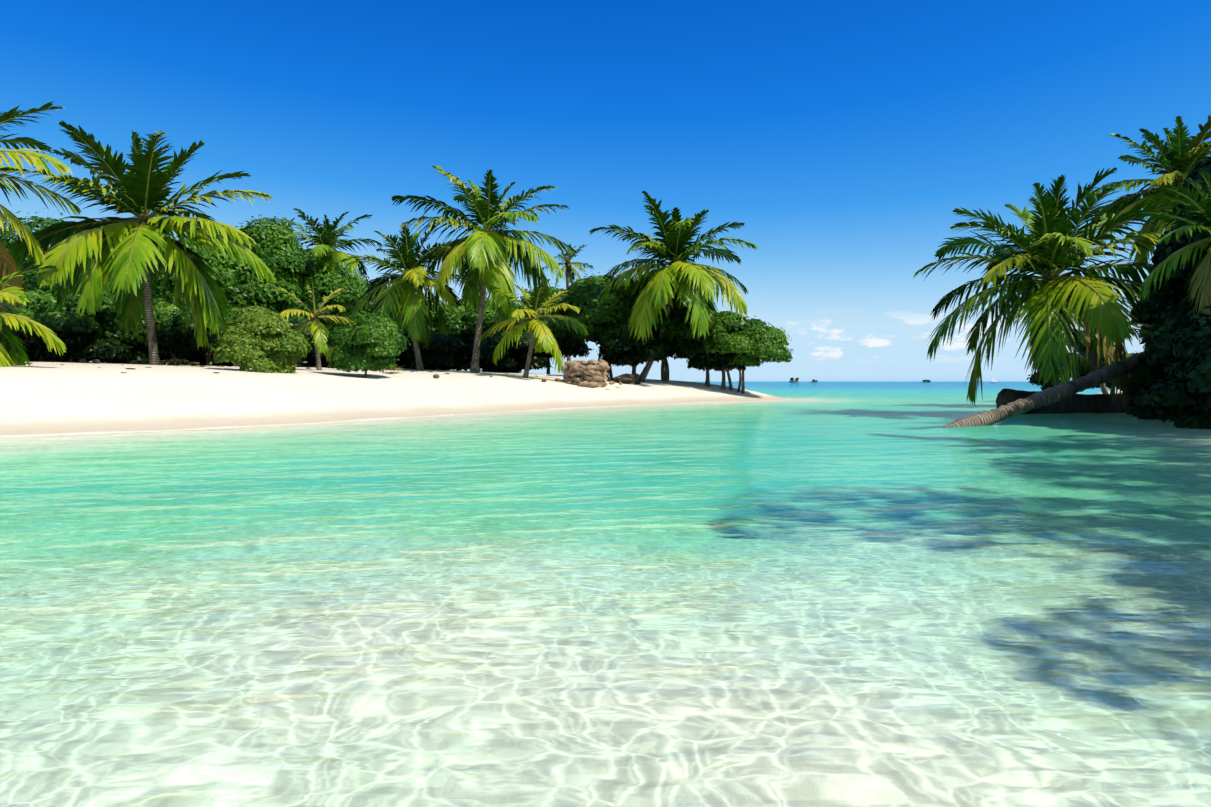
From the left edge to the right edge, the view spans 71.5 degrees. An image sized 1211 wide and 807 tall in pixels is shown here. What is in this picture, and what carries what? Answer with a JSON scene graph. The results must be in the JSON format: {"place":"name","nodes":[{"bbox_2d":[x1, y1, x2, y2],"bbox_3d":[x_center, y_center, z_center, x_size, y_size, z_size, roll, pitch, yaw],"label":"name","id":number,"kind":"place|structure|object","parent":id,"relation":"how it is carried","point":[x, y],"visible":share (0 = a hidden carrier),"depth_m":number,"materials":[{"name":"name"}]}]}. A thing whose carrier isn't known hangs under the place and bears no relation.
{"place":"outdoors","nodes":[
{"label":"outdoors","id":0,"kind":"place"},
{"bbox_2d":[0,361,1121,436],"bbox_3d":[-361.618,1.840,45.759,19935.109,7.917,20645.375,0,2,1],"label":"sandy beach","id":1,"kind":"structure","parent":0,"point":[47,398],"depth_m":24.53,"materials":[{"name":"white sand"}]},
{"bbox_2d":[10,304,46,361],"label":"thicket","id":2,"kind":"object","parent":1,"relation":"on","point":[31,353],"visible":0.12,"depth_m":42.86,"materials":[{"name":"green plant"}]},
{"bbox_2d":[0,264,65,366],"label":"palm","id":3,"kind":"object","parent":1,"relation":"on","point":[12,352],"visible":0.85,"depth_m":25.62,"materials":[{"name":"yellow"}]},
{"bbox_2d":[0,101,81,310],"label":"palm","id":4,"kind":"object","parent":1,"relation":"on","point":[7,266],"visible":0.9,"depth_m":28.28,"materials":[{"name":"green plant"}]},
{"bbox_2d":[0,208,144,361],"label":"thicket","id":5,"kind":"object","parent":1,"relation":"on","point":[30,281],"visible":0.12,"depth_m":44.94,"materials":[{"name":"green plant"}]},
{"bbox_2d":[1,288,155,361],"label":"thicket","id":6,"kind":"object","parent":1,"relation":"on","point":[87,337],"visible":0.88,"depth_m":40.61,"materials":[{"name":"green plant"}]},
{"bbox_2d":[0,120,274,364],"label":"palm","id":7,"kind":"object","parent":1,"relation":"on","point":[90,258],"visible":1,"depth_m":33.95,"materials":[{"name":"green plant"}]},
{"bbox_2d":[95,301,181,363],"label":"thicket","id":8,"kind":"object","parent":1,"relation":"on","point":[162,316],"visible":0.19,"depth_m":44.35,"materials":[{"name":"green plant"}]},
{"bbox_2d":[100,353,237,365],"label":"undergrowth","id":9,"kind":"object","parent":1,"relation":"on","point":[167,356],"depth_m":62.52,"materials":[{"name":"green plant"}]},
{"bbox_2d":[62,235,287,363],"bbox_3d":[-25.540,-5.907,49.989,12.743,8.401,10.396,0,2,1],"label":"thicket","id":10,"kind":"object","parent":1,"relation":"on","point":[161,292],"visible":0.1,"depth_m":47.31,"materials":[{"name":"green plant"}]},
{"bbox_2d":[156,303,241,365],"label":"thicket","id":11,"kind":"object","parent":1,"relation":"on","point":[178,331],"visible":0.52,"depth_m":40.98,"materials":[{"name":"green plant"}]},
{"bbox_2d":[207,303,312,373],"bbox_3d":[-12.611,-2.277,31.249,3.294,2.807,3.280,0,2,1],"label":"shrub","id":12,"kind":"object","parent":1,"relation":"on","point":[256,338],"visible":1,"depth_m":30.25,"materials":[{"name":"green plant"}]},
{"bbox_2d":[190,213,334,324],"bbox_3d":[-21.733,-6.624,52.292,8.295,10.058,8.689,0,2,1],"label":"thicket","id":13,"kind":"object","parent":1,"relation":"on","point":[279,260],"visible":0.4,"depth_m":50.08,"materials":[{"name":"green plant"}]},
{"bbox_2d":[272,217,309,247],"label":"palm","id":14,"kind":"object","parent":1,"relation":"on","point":[290,229],"visible":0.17,"depth_m":61.99,"materials":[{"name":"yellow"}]},
{"bbox_2d":[26,358,559,381],"bbox_3d":[-16.367,-1.506,37.581,32.136,1.147,25.280,0,2,1],"label":"beach debris","id":15,"kind":"object","parent":1,"relation":"on","point":[175,361],"visible":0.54,"depth_m":37.13,"materials":[{"name":"brown plant"}]},
{"bbox_2d":[265,278,355,369],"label":"palm","id":16,"kind":"object","parent":1,"relation":"on","point":[318,329],"visible":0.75,"depth_m":35.81,"materials":[{"name":"yellow"}]},
{"bbox_2d":[285,314,337,367],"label":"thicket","id":17,"kind":"object","parent":1,"relation":"on","point":[309,360],"visible":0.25,"depth_m":45.07,"materials":[{"name":"green plant"}]},
{"bbox_2d":[273,259,376,364],"bbox_3d":[-18.572,-5.575,55.285,10.134,8.387,7.828,0,2,1],"label":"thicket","id":18,"kind":"object","parent":1,"relation":"on","point":[353,293],"visible":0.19,"depth_m":53.16,"materials":[{"name":"green plant"}]},
{"bbox_2d":[273,208,381,364],"bbox_3d":[-18.223,-6.955,54.932,7.112,11.253,7.357,0,2,1],"label":"palm","id":19,"kind":"object","parent":1,"relation":"on","point":[326,241],"visible":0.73,"depth_m":54.19,"materials":[{"name":"green plant"}]},
{"bbox_2d":[340,264,381,309],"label":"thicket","id":20,"kind":"object","parent":1,"relation":"on","point":[365,280],"depth_m":62.87,"materials":[{"name":"green plant"}]},
{"bbox_2d":[324,310,409,376],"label":"shrub","id":21,"kind":"object","parent":1,"relation":"on","point":[375,342],"visible":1,"depth_m":32.34,"materials":[{"name":"green plant"}]},
{"bbox_2d":[340,328,411,368],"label":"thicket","id":22,"kind":"object","parent":1,"relation":"on","point":[401,362],"visible":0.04,"depth_m":47.77,"materials":[{"name":"green plant"}]},
{"bbox_2d":[330,290,466,368],"bbox_3d":[-12.886,-4.243,54.065,7.907,5.731,7.441,0,2,1],"label":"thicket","id":23,"kind":"object","parent":1,"relation":"on","point":[364,311],"visible":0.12,"depth_m":52.03,"materials":[{"name":"green plant"}]},
{"bbox_2d":[337,364,481,370],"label":"undergrowth","id":24,"kind":"object","parent":1,"relation":"on","point":[414,367],"depth_m":61.19,"materials":[{"name":"green plant"}]},
{"bbox_2d":[340,219,480,370],"bbox_3d":[-10.178,-5.434,44.186,7.320,8.266,6.770,0,2,16],"label":"palm","id":25,"kind":"object","parent":1,"relation":"on","point":[401,303],"visible":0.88,"depth_m":43.16,"materials":[{"name":"green plant"}]},
{"bbox_2d":[401,329,465,369],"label":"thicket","id":26,"kind":"object","parent":1,"relation":"on","point":[442,352],"visible":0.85,"depth_m":46.00,"materials":[{"name":"green plant"}]},
{"bbox_2d":[429,296,518,368],"bbox_3d":[-8.377,-4.202,54.443,8.124,5.913,6.548,0,2,1],"label":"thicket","id":27,"kind":"object","parent":1,"relation":"on","point":[464,319],"visible":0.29,"depth_m":52.28,"materials":[{"name":"green plant"}]},
{"bbox_2d":[391,165,575,372],"bbox_3d":[-6.374,-6.733,44.180,9.749,11.135,9.840,0,2,1],"label":"palm","id":28,"kind":"object","parent":1,"relation":"on","point":[487,251],"visible":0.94,"depth_m":42.80,"materials":[{"name":"green plant"}]},
{"bbox_2d":[464,330,552,372],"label":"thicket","id":29,"kind":"object","parent":1,"relation":"on","point":[512,360],"visible":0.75,"depth_m":47.20,"materials":[{"name":"green plant"}]},
{"bbox_2d":[479,279,587,377],"bbox_3d":[-3.337,-3.542,41.983,5.136,5.336,5.340,-1,2,-37],"label":"palm","id":30,"kind":"object","parent":1,"relation":"on","point":[540,333],"visible":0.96,"depth_m":41.52,"materials":[{"name":"yellow"}]},
{"bbox_2d":[488,283,593,373],"bbox_3d":[-4.000,-4.313,52.029,6.351,6.267,7.200,-1,2,-44],"label":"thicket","id":31,"kind":"object","parent":1,"relation":"on","point":[575,349],"visible":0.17,"depth_m":50.31,"materials":[{"name":"green plant"}]},
{"bbox_2d":[543,242,593,360],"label":"palm","id":32,"kind":"object","parent":1,"relation":"on","point":[568,263],"visible":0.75,"depth_m":55.62,"materials":[{"name":"green plant"}]},
{"bbox_2d":[557,359,621,387],"bbox_3d":[-0.821,-1.491,41.829,3.341,1.524,3.407,0,2,1],"label":"pile of rocks","id":33,"kind":"object","parent":1,"relation":"on","point":[594,373],"visible":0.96,"depth_m":41.04,"materials":[{"name":"beige stone"}]},
{"bbox_2d":[543,272,647,376],"bbox_3d":[0.186,-4.485,49.931,7.203,6.677,6.646,-1,2,-30],"label":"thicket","id":34,"kind":"object","parent":1,"relation":"on","point":[592,316],"visible":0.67,"depth_m":47.47,"materials":[{"name":"green plant"}]},
{"bbox_2d":[607,373,644,384],"bbox_3d":[1.047,-1.270,44.951,1.831,0.686,1.794,-1,2,-37],"label":"rock","id":35,"kind":"object","parent":1,"relation":"on","point":[626,378],"visible":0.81,"depth_m":44.42,"materials":[{"name":"grey stone"}]},
{"bbox_2d":[592,323,675,373],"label":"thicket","id":36,"kind":"object","parent":1,"relation":"on","point":[618,346],"visible":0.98,"depth_m":45.62,"materials":[{"name":"green plant"}]},
{"bbox_2d":[602,293,727,380],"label":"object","id":37,"kind":"object","parent":1,"relation":"on","point":[677,315],"visible":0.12,"depth_m":47.20,"materials":[{"name":"green plant"}]},
{"bbox_2d":[589,191,756,380],"bbox_3d":[3.576,-6.032,46.759,8.969,10.522,9.734,0,2,1],"label":"palm","id":38,"kind":"object","parent":1,"relation":"on","point":[678,279],"visible":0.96,"depth_m":45.03,"materials":[{"name":"green plant"}]},
{"bbox_2d":[661,311,750,386],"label":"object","id":39,"kind":"object","parent":1,"relation":"on","point":[688,349],"visible":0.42,"depth_m":46.25,"materials":[{"name":"green plant"}]},
{"bbox_2d":[687,329,759,390],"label":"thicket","id":40,"kind":"object","parent":1,"relation":"on","point":[722,364],"visible":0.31,"depth_m":46.85,"materials":[{"name":"green plant"}]},
{"bbox_2d":[699,316,793,393],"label":"tree","id":41,"kind":"object","parent":1,"relation":"on","point":[758,341],"visible":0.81,"depth_m":45.37,"materials":[{"name":"green plant"}]},
{"bbox_2d":[913,167,1178,407],"bbox_3d":[15.140,-3.288,26.576,10.225,7.898,8.845,0,2,1],"label":"palm","id":42,"kind":"object","parent":1,"relation":"on","point":[1053,301],"visible":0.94,"depth_m":25.64,"materials":[{"name":"green plant"}]},
{"bbox_2d":[1027,351,1071,390],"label":"bank tree","id":43,"kind":"object","parent":1,"relation":"on","point":[1046,385],"visible":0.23,"depth_m":43.15,"materials":[{"name":"green plant"}]},
{"bbox_2d":[996,389,1132,413],"bbox_3d":[16.484,0.055,28.244,7.550,1.128,0.889,0,2,-15],"label":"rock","id":44,"kind":"object","parent":1,"relation":"on","point":[1088,403],"visible":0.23,"depth_m":27.60,"materials":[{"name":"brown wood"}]},
{"bbox_2d":[1030,319,1152,393],"bbox_3d":[20.724,-2.205,35.772,5.116,5.169,4.507,0,2,1],"label":"palm","id":45,"kind":"object","parent":1,"relation":"on","point":[1078,362],"visible":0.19,"depth_m":35.35,"materials":[{"name":"green plant"}]},
{"bbox_2d":[1069,351,1137,393],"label":"bank tree","id":46,"kind":"object","parent":1,"relation":"on","point":[1108,384],"visible":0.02,"depth_m":39.54,"materials":[{"name":"green plant"}]},
{"bbox_2d":[1129,273,1155,350],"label":"bank tree","id":47,"kind":"object","parent":1,"relation":"on","point":[1143,341],"depth_m":35.84,"materials":[{"name":"green plant"}]},
{"bbox_2d":[1125,357,1164,419],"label":"bank tree","id":48,"kind":"object","parent":1,"relation":"on","point":[1143,377],"visible":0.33,"depth_m":23.48,"materials":[{"name":"green plant"}]},
{"bbox_2d":[1085,115,1210,269],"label":"palm","id":49,"kind":"object","parent":1,"relation":"on","point":[1176,154],"visible":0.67,"depth_m":33.25,"materials":[{"name":"green plant"}]},
{"bbox_2d":[1122,170,1210,313],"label":"palm","id":50,"kind":"object","parent":1,"relation":"on","point":[1199,290],"visible":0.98,"depth_m":19.73,"materials":[{"name":"green plant"}]},
{"bbox_2d":[1136,149,1210,366],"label":"bank tree","id":51,"kind":"object","parent":1,"relation":"on","point":[1169,296],"visible":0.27,"depth_m":21.86,"materials":[{"name":"green plant"}]},
{"bbox_2d":[1142,299,1209,386],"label":"bank tree","id":52,"kind":"object","parent":1,"relation":"on","point":[1157,351],"visible":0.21,"depth_m":20.54,"materials":[{"name":"green plant"}]},
{"bbox_2d":[1142,357,1210,428],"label":"bank tree","id":53,"kind":"object","parent":1,"relation":"on","point":[1177,402],"visible":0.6,"depth_m":18.88,"materials":[{"name":"green plant"}]},
{"bbox_2d":[1170,306,1210,393],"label":"bank tree","id":54,"kind":"object","parent":1,"relation":"on","point":[1192,338],"visible":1,"depth_m":18.06,"materials":[{"name":"green plant"}]},
{"bbox_2d":[0,382,1210,806],"bbox_3d":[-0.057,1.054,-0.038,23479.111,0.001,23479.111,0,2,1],"label":"sea water","id":55,"kind":"structure","parent":0,"point":[848,594],"depth_m":3.88,"materials":[{"name":"teal liquid"}]},
{"bbox_2d":[789,378,798,381],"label":"islet","id":56,"kind":"object","parent":55,"relation":"on","point":[793,380],"visible":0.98,"depth_m":895.89,"materials":[{"name":"green plant"}]},
{"bbox_2d":[943,352,1145,426],"bbox_3d":[12.500,-0.464,22.567,11.409,2.655,0.466,-1,2,-34],"label":"palm trunk","id":57,"kind":"object","parent":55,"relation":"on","point":[1059,392],"visible":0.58,"depth_m":21.75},
{"bbox_2d":[0,0,1210,381],"label":"sky","id":58,"kind":"structure","parent":0,"point":[846,138],"materials":[{"name":"blue"}]}
]}

